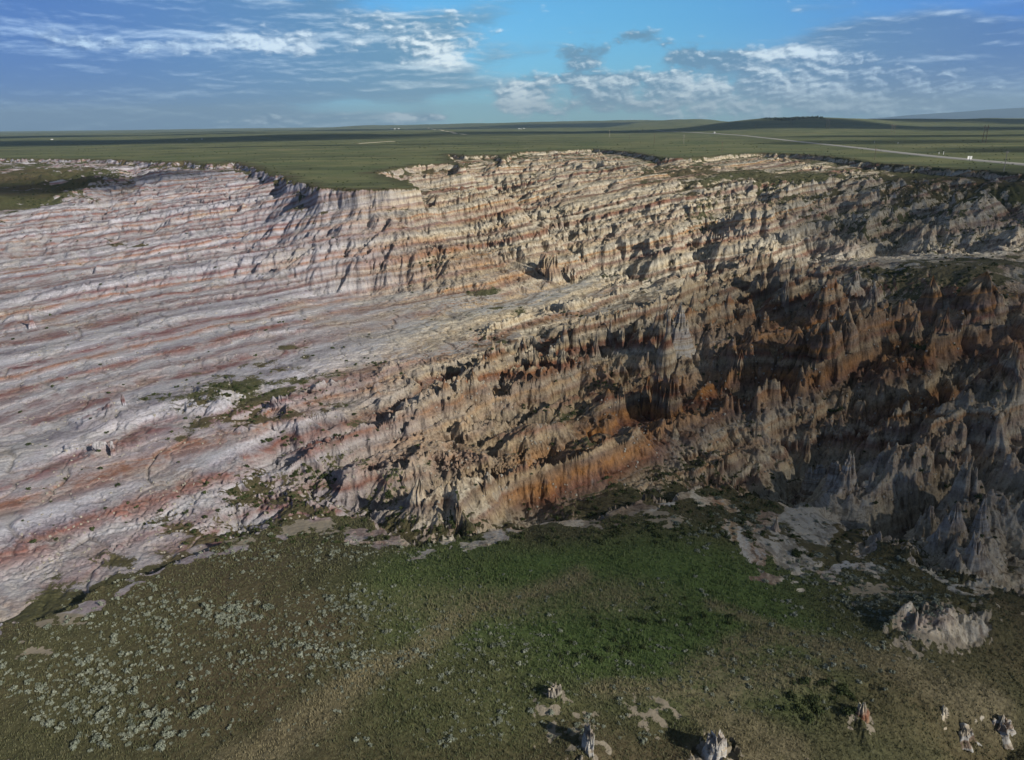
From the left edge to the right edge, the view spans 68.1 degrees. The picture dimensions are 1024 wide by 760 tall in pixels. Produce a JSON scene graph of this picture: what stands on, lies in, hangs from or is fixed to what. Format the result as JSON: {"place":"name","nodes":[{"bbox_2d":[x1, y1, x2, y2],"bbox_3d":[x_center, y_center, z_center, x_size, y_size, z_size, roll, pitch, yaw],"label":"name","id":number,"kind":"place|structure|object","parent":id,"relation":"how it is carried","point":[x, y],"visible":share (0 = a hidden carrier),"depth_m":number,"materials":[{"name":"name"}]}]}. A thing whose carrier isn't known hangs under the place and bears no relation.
{"place":"outdoors","nodes":[
{"label":"outdoors","id":0,"kind":"place"},
{"bbox_2d":[0,108,1023,759],"bbox_3d":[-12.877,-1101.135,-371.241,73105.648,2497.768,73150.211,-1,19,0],"label":"terrain","id":1,"kind":"structure","parent":0,"point":[178,214],"depth_m":190.05,"materials":[{"name":"stone"}]},
{"bbox_2d":[28,311,36,329],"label":"rock spire","id":2,"kind":"object","parent":1,"relation":"on","point":[31,325],"visible":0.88,"depth_m":272.87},
{"bbox_2d":[44,719,54,727],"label":"sagebrush","id":3,"kind":"object","parent":1,"relation":"on","point":[48,723],"visible":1,"depth_m":88.71,"materials":[{"name":"grey plant"}]},
{"bbox_2d":[69,739,79,751],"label":"sagebrush","id":4,"kind":"object","parent":1,"relation":"on","point":[73,746],"visible":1,"depth_m":84.97,"materials":[{"name":"grey plant"}]},
{"bbox_2d":[90,732,102,742],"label":"sagebrush","id":5,"kind":"object","parent":1,"relation":"on","point":[96,737],"visible":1,"depth_m":85.81,"materials":[{"name":"grey plant"}]},
{"bbox_2d":[95,716,103,723],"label":"sagebrush","id":6,"kind":"object","parent":1,"relation":"on","point":[100,719],"visible":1,"depth_m":88.60,"materials":[{"name":"grey plant"}]},
{"bbox_2d":[92,441,109,452],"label":"rock block","id":7,"kind":"object","parent":1,"relation":"on","point":[101,445],"visible":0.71,"depth_m":170.60,"materials":[{"name":"stone"}]},
{"bbox_2d":[95,708,109,715],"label":"sagebrush","id":8,"kind":"object","parent":1,"relation":"on","point":[101,711],"visible":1,"depth_m":89.67,"materials":[{"name":"grey plant"}]},
{"bbox_2d":[100,741,111,748],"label":"sagebrush","id":9,"kind":"object","parent":1,"relation":"on","point":[104,743],"visible":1,"depth_m":84.62,"materials":[{"name":"grey plant"}]},
{"bbox_2d":[110,441,115,455],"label":"rock block","id":10,"kind":"object","parent":1,"relation":"on","point":[112,451],"visible":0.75,"depth_m":169.63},
{"bbox_2d":[120,394,126,405],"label":"rock block","id":11,"kind":"object","parent":1,"relation":"on","point":[122,399],"visible":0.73,"depth_m":194.53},
{"bbox_2d":[127,686,137,694],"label":"sagebrush","id":12,"kind":"object","parent":1,"relation":"on","point":[134,691],"visible":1,"depth_m":92.96,"materials":[{"name":"grey plant"}]},
{"bbox_2d":[143,707,157,717],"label":"sagebrush","id":13,"kind":"object","parent":1,"relation":"on","point":[149,714],"visible":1,"depth_m":88.99,"materials":[{"name":"grey plant"}]},
{"bbox_2d":[155,739,165,750],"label":"sagebrush","id":14,"kind":"object","parent":1,"relation":"on","point":[161,745],"visible":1,"depth_m":84.03,"materials":[{"name":"grey plant"}]},
{"bbox_2d":[153,714,167,726],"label":"sagebrush","id":15,"kind":"object","parent":1,"relation":"on","point":[157,719],"visible":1,"depth_m":87.84,"materials":[{"name":"grey plant"}]},
{"bbox_2d":[161,708,168,715],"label":"sagebrush","id":16,"kind":"object","parent":1,"relation":"on","point":[164,712],"visible":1,"depth_m":88.94,"materials":[{"name":"grey plant"}]},
{"bbox_2d":[162,731,171,738],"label":"sagebrush","id":17,"kind":"object","parent":1,"relation":"on","point":[167,734],"visible":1,"depth_m":85.62,"materials":[{"name":"grey plant"}]},
{"bbox_2d":[178,729,188,737],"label":"sagebrush","id":18,"kind":"object","parent":1,"relation":"on","point":[183,734],"visible":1,"depth_m":85.49,"materials":[{"name":"grey plant"}]},
{"bbox_2d":[189,710,200,718],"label":"sagebrush","id":19,"kind":"object","parent":1,"relation":"on","point":[196,712],"visible":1,"depth_m":88.14,"materials":[{"name":"grey plant"}]},
{"bbox_2d":[198,705,209,713],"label":"sagebrush","id":20,"kind":"object","parent":1,"relation":"on","point":[206,708],"visible":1,"depth_m":88.81,"materials":[{"name":"grey plant"}]},
{"bbox_2d":[201,729,209,736],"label":"sagebrush","id":21,"kind":"object","parent":1,"relation":"on","point":[207,734],"visible":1,"depth_m":85.45,"materials":[{"name":"grey plant"}]},
{"bbox_2d":[224,605,233,611],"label":"sagebrush","id":22,"kind":"object","parent":1,"relation":"on","point":[230,609],"visible":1,"depth_m":108.29,"materials":[{"name":"grey plant"}]},
{"bbox_2d":[255,614,263,620],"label":"sagebrush","id":23,"kind":"object","parent":1,"relation":"on","point":[260,616],"visible":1,"depth_m":106.00,"materials":[{"name":"grey plant"}]},
{"bbox_2d":[263,603,272,610],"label":"sagebrush","id":24,"kind":"object","parent":1,"relation":"on","point":[267,606],"visible":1,"depth_m":108.07,"materials":[{"name":"grey plant"}]},
{"bbox_2d":[269,395,291,413],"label":"rock block","id":25,"kind":"object","parent":1,"relation":"on","point":[277,402],"visible":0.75,"depth_m":195.25,"materials":[{"name":"stone"}]},
{"bbox_2d":[401,472,410,491],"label":"rock spire","id":26,"kind":"object","parent":1,"relation":"on","point":[405,482],"visible":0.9,"depth_m":155.95,"materials":[{"name":"stone"}]},
{"bbox_2d":[395,474,426,520],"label":"rock spire","id":27,"kind":"object","parent":1,"relation":"on","point":[416,497],"visible":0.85,"depth_m":141.97,"materials":[{"name":"stone"}]},
{"bbox_2d":[444,734,454,742],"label":"sagebrush","id":28,"kind":"object","parent":1,"relation":"on","point":[451,737],"visible":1,"depth_m":83.92,"materials":[{"name":"grey plant"}]},
{"bbox_2d":[454,501,461,529],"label":"rock block","id":29,"kind":"object","parent":1,"relation":"on","point":[458,512],"visible":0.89,"depth_m":136.88,"materials":[{"name":"stone"}]},
{"bbox_2d":[482,479,497,505],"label":"rock spire","id":30,"kind":"object","parent":1,"relation":"on","point":[491,501],"visible":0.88,"depth_m":143.25,"materials":[{"name":"stone"}]},
{"bbox_2d":[0,496,990,748],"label":"sagebrush","id":31,"kind":"object","parent":1,"relation":"on","point":[846,600],"visible":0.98,"depth_m":100.65,"materials":[{"name":"green plant"}]},
{"bbox_2d":[0,483,1023,759],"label":"grass","id":32,"kind":"structure","parent":1,"relation":"on","point":[484,575],"depth_m":99.67,"materials":[{"name":"plant"}]},
{"bbox_2d":[16,229,1008,573],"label":"rubble","id":33,"kind":"object","parent":1,"relation":"on","point":[492,429],"visible":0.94,"depth_m":180.32,"materials":[{"name":"stone"}]},
{"bbox_2d":[11,140,1016,545],"bbox_3d":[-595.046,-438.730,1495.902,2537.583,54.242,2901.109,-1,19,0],"label":"canyon scrub","id":34,"kind":"object","parent":1,"relation":"on","point":[547,538],"visible":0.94,"depth_m":150.61,"materials":[{"name":"green plant"}]},
{"bbox_2d":[536,254,548,275],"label":"rock block","id":35,"kind":"object","parent":1,"relation":"on","point":[542,264],"visible":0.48,"depth_m":360.96,"materials":[{"name":"stone"}]},
{"bbox_2d":[546,682,562,698],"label":"rock block","id":36,"kind":"object","parent":1,"relation":"on","point":[555,690],"visible":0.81,"depth_m":89.54,"materials":[{"name":"stone"}]},
{"bbox_2d":[544,250,566,284],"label":"rock spire","id":37,"kind":"object","parent":1,"relation":"on","point":[553,273],"visible":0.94,"depth_m":349.98,"materials":[{"name":"stone"}]},
{"bbox_2d":[555,348,575,381],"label":"rock spire","id":38,"kind":"object","parent":1,"relation":"on","point":[561,364],"visible":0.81,"depth_m":209.93,"materials":[{"name":"stone"}]},
{"bbox_2d":[561,262,570,282],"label":"rock spire","id":39,"kind":"object","parent":1,"relation":"on","point":[565,274],"visible":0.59,"depth_m":359.68,"materials":[{"name":"stone"}]},
{"bbox_2d":[570,268,578,283],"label":"rock block","id":40,"kind":"object","parent":1,"relation":"on","point":[574,278],"visible":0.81,"depth_m":355.40,"materials":[{"name":"stone"}]},
{"bbox_2d":[581,722,594,758],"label":"rock spire","id":41,"kind":"structure","parent":1,"relation":"on","point":[587,744],"depth_m":81.81,"materials":[{"name":"stone"}]},
{"bbox_2d":[590,653,597,659],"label":"green shrub","id":42,"kind":"object","parent":1,"relation":"on","point":[594,656],"visible":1,"depth_m":96.70,"materials":[{"name":"green plant"}]},
{"bbox_2d":[593,331,600,357],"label":"rock spire","id":43,"kind":"object","parent":1,"relation":"on","point":[596,349],"visible":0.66,"depth_m":227.18,"materials":[{"name":"stone"}]},
{"bbox_2d":[596,656,603,663],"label":"green shrub","id":44,"kind":"object","parent":1,"relation":"on","point":[600,658],"visible":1,"depth_m":96.12,"materials":[{"name":"green plant"}]},
{"bbox_2d":[608,318,614,347],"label":"rock spire","id":45,"kind":"object","parent":1,"relation":"on","point":[611,339],"visible":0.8,"depth_m":235.10,"materials":[{"name":"stone"}]},
{"bbox_2d":[611,325,626,355],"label":"rock spire","id":46,"kind":"object","parent":1,"relation":"on","point":[621,342],"visible":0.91,"depth_m":225.73,"materials":[{"name":"stone"}]},
{"bbox_2d":[638,736,647,744],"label":"sagebrush","id":47,"kind":"object","parent":1,"relation":"on","point":[641,741],"visible":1,"depth_m":85.12,"materials":[{"name":"grey plant"}]},
{"bbox_2d":[639,617,649,624],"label":"green shrub","id":48,"kind":"object","parent":1,"relation":"on","point":[645,620],"visible":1,"depth_m":104.30,"materials":[{"name":"green plant"}]},
{"bbox_2d":[641,375,651,418],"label":"rock spire","id":49,"kind":"object","parent":1,"relation":"on","point":[646,400],"visible":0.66,"depth_m":189.80,"materials":[{"name":"stone"}]},
{"bbox_2d":[649,373,662,421],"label":"rock block","id":50,"kind":"object","parent":1,"relation":"on","point":[657,381],"visible":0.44,"depth_m":185.40,"materials":[{"name":"stone"}]},
{"bbox_2d":[656,428,662,440],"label":"rock spire","id":51,"kind":"object","parent":1,"relation":"on","point":[658,436],"visible":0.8,"depth_m":171.72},
{"bbox_2d":[655,309,676,382],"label":"rock spire","id":52,"kind":"object","parent":1,"relation":"on","point":[666,357],"visible":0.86,"depth_m":214.94,"materials":[{"name":"stone"}]},
{"bbox_2d":[655,370,682,420],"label":"rock block","id":53,"kind":"object","parent":1,"relation":"on","point":[670,404],"visible":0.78,"depth_m":181.42,"materials":[{"name":"stone"}]},
{"bbox_2d":[670,424,679,440],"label":"rock spire","id":54,"kind":"object","parent":1,"relation":"on","point":[675,435],"visible":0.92,"depth_m":174.32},
{"bbox_2d":[671,302,696,358],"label":"rock spire","id":55,"kind":"object","parent":1,"relation":"on","point":[682,339],"visible":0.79,"depth_m":220.74,"materials":[{"name":"stone"}]},
{"bbox_2d":[684,616,692,620],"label":"green shrub","id":56,"kind":"object","parent":1,"relation":"on","point":[690,618],"visible":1,"depth_m":105.07,"materials":[{"name":"green plant"}]},
{"bbox_2d":[701,611,708,617],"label":"green shrub","id":57,"kind":"object","parent":1,"relation":"on","point":[703,613],"visible":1,"depth_m":105.95,"materials":[{"name":"green plant"}]},
{"bbox_2d":[701,729,726,759],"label":"rock block","id":58,"kind":"object","parent":1,"relation":"on","point":[714,747],"visible":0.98,"depth_m":81.97,"materials":[{"name":"stone"}]},
{"bbox_2d":[727,614,737,619],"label":"green shrub","id":59,"kind":"object","parent":1,"relation":"on","point":[731,616],"visible":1,"depth_m":105.99,"materials":[{"name":"green plant"}]},
{"bbox_2d":[734,350,744,378],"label":"rock spire","id":60,"kind":"object","parent":1,"relation":"on","point":[740,369],"visible":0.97,"depth_m":209.08,"materials":[{"name":"stone"}]},
{"bbox_2d":[770,516,780,532],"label":"rock spire","id":61,"kind":"object","parent":1,"relation":"on","point":[775,527],"visible":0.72,"depth_m":133.63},
{"bbox_2d":[779,705,787,710],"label":"green shrub","id":62,"kind":"object","parent":1,"relation":"on","point":[784,707],"visible":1,"depth_m":89.71,"materials":[{"name":"green plant"}]},
{"bbox_2d":[775,349,794,379],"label":"clay mound","id":63,"kind":"object","parent":1,"relation":"on","point":[784,366],"visible":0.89,"depth_m":203.89,"materials":[{"name":"stone"}]},
{"bbox_2d":[781,279,789,312],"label":"rock spire","id":64,"kind":"structure","parent":1,"relation":"on","point":[785,297],"depth_m":247.19,"materials":[{"name":"stone"}]},
{"bbox_2d":[785,690,797,701],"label":"green shrub","id":65,"kind":"object","parent":1,"relation":"on","point":[791,693],"visible":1,"depth_m":91.34,"materials":[{"name":"green plant"}]},
{"bbox_2d":[761,116,824,120],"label":"wood","id":66,"kind":"object","parent":1,"relation":"on","point":[789,118],"visible":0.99,"depth_m":3466.79,"materials":[{"name":"green plant"}]},
{"bbox_2d":[783,326,806,365],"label":"clay mound","id":67,"kind":"object","parent":1,"relation":"on","point":[796,343],"visible":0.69,"depth_m":203.86,"materials":[{"name":"stone"}]},
{"bbox_2d":[795,703,805,713],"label":"green shrub","id":68,"kind":"object","parent":1,"relation":"on","point":[797,708],"visible":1,"depth_m":89.87,"materials":[{"name":"green plant"}]},
{"bbox_2d":[794,466,812,504],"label":"rock block","id":69,"kind":"object","parent":1,"relation":"on","point":[806,484],"visible":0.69,"depth_m":166.45,"materials":[{"name":"stone"}]},
{"bbox_2d":[795,432,813,477],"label":"rock spire","id":70,"kind":"object","parent":1,"relation":"on","point":[803,464],"visible":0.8,"depth_m":179.13,"materials":[{"name":"stone"}]},
{"bbox_2d":[803,676,810,683],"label":"green shrub","id":71,"kind":"object","parent":1,"relation":"on","point":[807,680],"visible":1,"depth_m":93.91,"materials":[{"name":"green plant"}]},
{"bbox_2d":[804,713,813,723],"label":"green shrub","id":72,"kind":"object","parent":1,"relation":"on","point":[809,719],"visible":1,"depth_m":88.74,"materials":[{"name":"green plant"}]},
{"bbox_2d":[808,695,817,704],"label":"green shrub","id":73,"kind":"object","parent":1,"relation":"on","point":[811,700],"visible":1,"depth_m":91.36,"materials":[{"name":"green plant"}]},
{"bbox_2d":[809,694,819,703],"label":"green shrub","id":74,"kind":"object","parent":1,"relation":"on","point":[815,697],"visible":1,"depth_m":91.58,"materials":[{"name":"green plant"}]},
{"bbox_2d":[811,702,819,711],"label":"green shrub","id":75,"kind":"object","parent":1,"relation":"on","point":[815,708],"visible":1,"depth_m":90.31,"materials":[{"name":"green plant"}]},
{"bbox_2d":[813,705,825,714],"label":"green shrub","id":76,"kind":"object","parent":1,"relation":"on","point":[820,711],"visible":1,"depth_m":90.14,"materials":[{"name":"green plant"}]},
{"bbox_2d":[816,681,826,687],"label":"green shrub","id":77,"kind":"object","parent":1,"relation":"on","point":[819,684],"visible":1,"depth_m":93.67,"materials":[{"name":"green plant"}]},
{"bbox_2d":[807,316,836,359],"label":"clay mound","id":78,"kind":"object","parent":1,"relation":"on","point":[825,338],"visible":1,"depth_m":194.05,"materials":[{"name":"stone"}]},
{"bbox_2d":[821,677,831,684],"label":"green shrub","id":79,"kind":"object","parent":1,"relation":"on","point":[828,681],"visible":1,"depth_m":94.07,"materials":[{"name":"green plant"}]},
{"bbox_2d":[821,461,841,490],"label":"rock block","id":80,"kind":"object","parent":1,"relation":"on","point":[835,469],"visible":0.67,"depth_m":155.00,"materials":[{"name":"stone"}]},
{"bbox_2d":[834,430,844,453],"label":"rock spire","id":81,"kind":"object","parent":1,"relation":"on","point":[840,443],"visible":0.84,"depth_m":179.24,"materials":[{"name":"stone"}]},
{"bbox_2d":[836,684,847,695],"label":"green shrub","id":82,"kind":"object","parent":1,"relation":"on","point":[840,692],"visible":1,"depth_m":92.58,"materials":[{"name":"green plant"}]},
{"bbox_2d":[827,453,859,495],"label":"rock spire","id":83,"kind":"object","parent":1,"relation":"on","point":[847,475],"visible":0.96,"depth_m":151.86,"materials":[{"name":"stone"}]},
{"bbox_2d":[841,686,850,695],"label":"green shrub","id":84,"kind":"object","parent":1,"relation":"on","point":[845,690],"visible":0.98,"depth_m":92.98,"materials":[{"name":"green plant"}]},
{"bbox_2d":[839,706,854,718],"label":"green shrub","id":85,"kind":"object","parent":1,"relation":"on","point":[845,711],"visible":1,"depth_m":89.88,"materials":[{"name":"green plant"}]},
{"bbox_2d":[841,308,859,352],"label":"clay mound","id":86,"kind":"object","parent":1,"relation":"on","point":[851,337],"visible":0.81,"depth_m":201.38,"materials":[{"name":"stone"}]},
{"bbox_2d":[846,706,857,715],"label":"green shrub","id":87,"kind":"object","parent":1,"relation":"on","point":[854,708],"visible":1,"depth_m":89.82,"materials":[{"name":"green plant"}]},
{"bbox_2d":[843,270,865,301],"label":"rock spire","id":88,"kind":"object","parent":1,"relation":"on","point":[851,287],"visible":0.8,"depth_m":237.62,"materials":[{"name":"stone"}]},
{"bbox_2d":[856,701,869,723],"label":"rock spire","id":89,"kind":"object","parent":1,"relation":"on","point":[863,712],"visible":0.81,"depth_m":89.56,"materials":[{"name":"stone"}]},
{"bbox_2d":[860,282,880,309],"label":"rock spire","id":90,"kind":"object","parent":1,"relation":"on","point":[873,293],"visible":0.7,"depth_m":232.35,"materials":[{"name":"stone"}]},
{"bbox_2d":[871,565,882,571],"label":"sagebrush","id":91,"kind":"object","parent":1,"relation":"on","point":[877,569],"visible":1,"depth_m":121.69,"materials":[{"name":"grey plant"}]},
{"bbox_2d":[896,555,905,561],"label":"sagebrush","id":92,"kind":"object","parent":1,"relation":"on","point":[899,557],"visible":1,"depth_m":123.76,"materials":[{"name":"grey plant"}]},
{"bbox_2d":[909,314,920,337],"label":"rock spire","id":93,"kind":"object","parent":1,"relation":"on","point":[914,328],"visible":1,"depth_m":208.22,"materials":[{"name":"stone"}]},
{"bbox_2d":[904,505,937,539],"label":"rock spire","id":94,"kind":"object","parent":1,"relation":"on","point":[926,526],"visible":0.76,"depth_m":138.98,"materials":[{"name":"stone"}]},
{"bbox_2d":[915,275,946,323],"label":"rock spire","id":95,"kind":"structure","parent":1,"relation":"on","point":[929,302],"depth_m":212.03,"materials":[{"name":"stone"}]},
{"bbox_2d":[922,527,946,555],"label":"rock spire","id":96,"kind":"object","parent":1,"relation":"on","point":[935,545],"visible":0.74,"depth_m":129.84,"materials":[{"name":"stone"}]},
{"bbox_2d":[941,705,948,729],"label":"rock spire","id":97,"kind":"object","parent":1,"relation":"on","point":[945,713],"visible":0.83,"depth_m":94.39,"materials":[{"name":"stone"}]},
{"bbox_2d":[938,307,954,333],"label":"rock spire","id":98,"kind":"object","parent":1,"relation":"on","point":[948,329],"visible":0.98,"depth_m":197.94,"materials":[{"name":"stone"}]},
{"bbox_2d":[925,501,968,550],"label":"rock spire","id":99,"kind":"object","parent":1,"relation":"on","point":[952,524],"visible":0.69,"depth_m":131.38,"materials":[{"name":"stone"}]},
{"bbox_2d":[936,456,982,509],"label":"rock spire","id":100,"kind":"object","parent":1,"relation":"on","point":[965,485],"visible":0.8,"depth_m":142.65,"materials":[{"name":"stone"}]},
{"bbox_2d":[958,722,981,752],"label":"rock block","id":101,"kind":"object","parent":1,"relation":"on","point":[966,734],"visible":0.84,"depth_m":93.62,"materials":[{"name":"stone"}]},
{"bbox_2d":[962,529,986,577],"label":"rock spire","id":102,"kind":"object","parent":1,"relation":"on","point":[973,556],"visible":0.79,"depth_m":122.75,"materials":[{"name":"stone"}]},
{"bbox_2d":[949,272,1002,324],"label":"clay mound","id":103,"kind":"object","parent":1,"relation":"on","point":[975,297],"visible":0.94,"depth_m":203.94,"materials":[{"name":"stone"}]},
{"bbox_2d":[967,492,991,538],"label":"rock spire","id":104,"kind":"object","parent":1,"relation":"on","point":[980,521],"visible":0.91,"depth_m":136.19,"materials":[{"name":"stone"}]},
{"bbox_2d":[992,714,1015,749],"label":"rock block","id":105,"kind":"object","parent":1,"relation":"on","point":[1005,728],"visible":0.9,"depth_m":94.65,"materials":[{"name":"stone"}]},
{"bbox_2d":[0,0,1023,130],"label":"sky","id":106,"kind":"structure","parent":0,"point":[65,64],"materials":[{"name":"blue"}]},
{"bbox_2d":[638,130,1023,165],"bbox_3d":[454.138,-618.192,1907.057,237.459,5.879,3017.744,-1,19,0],"label":"road","id":107,"kind":"structure","parent":0,"point":[1012,163],"depth_m":732.98,"materials":[{"name":"asphalt"}]}
]}

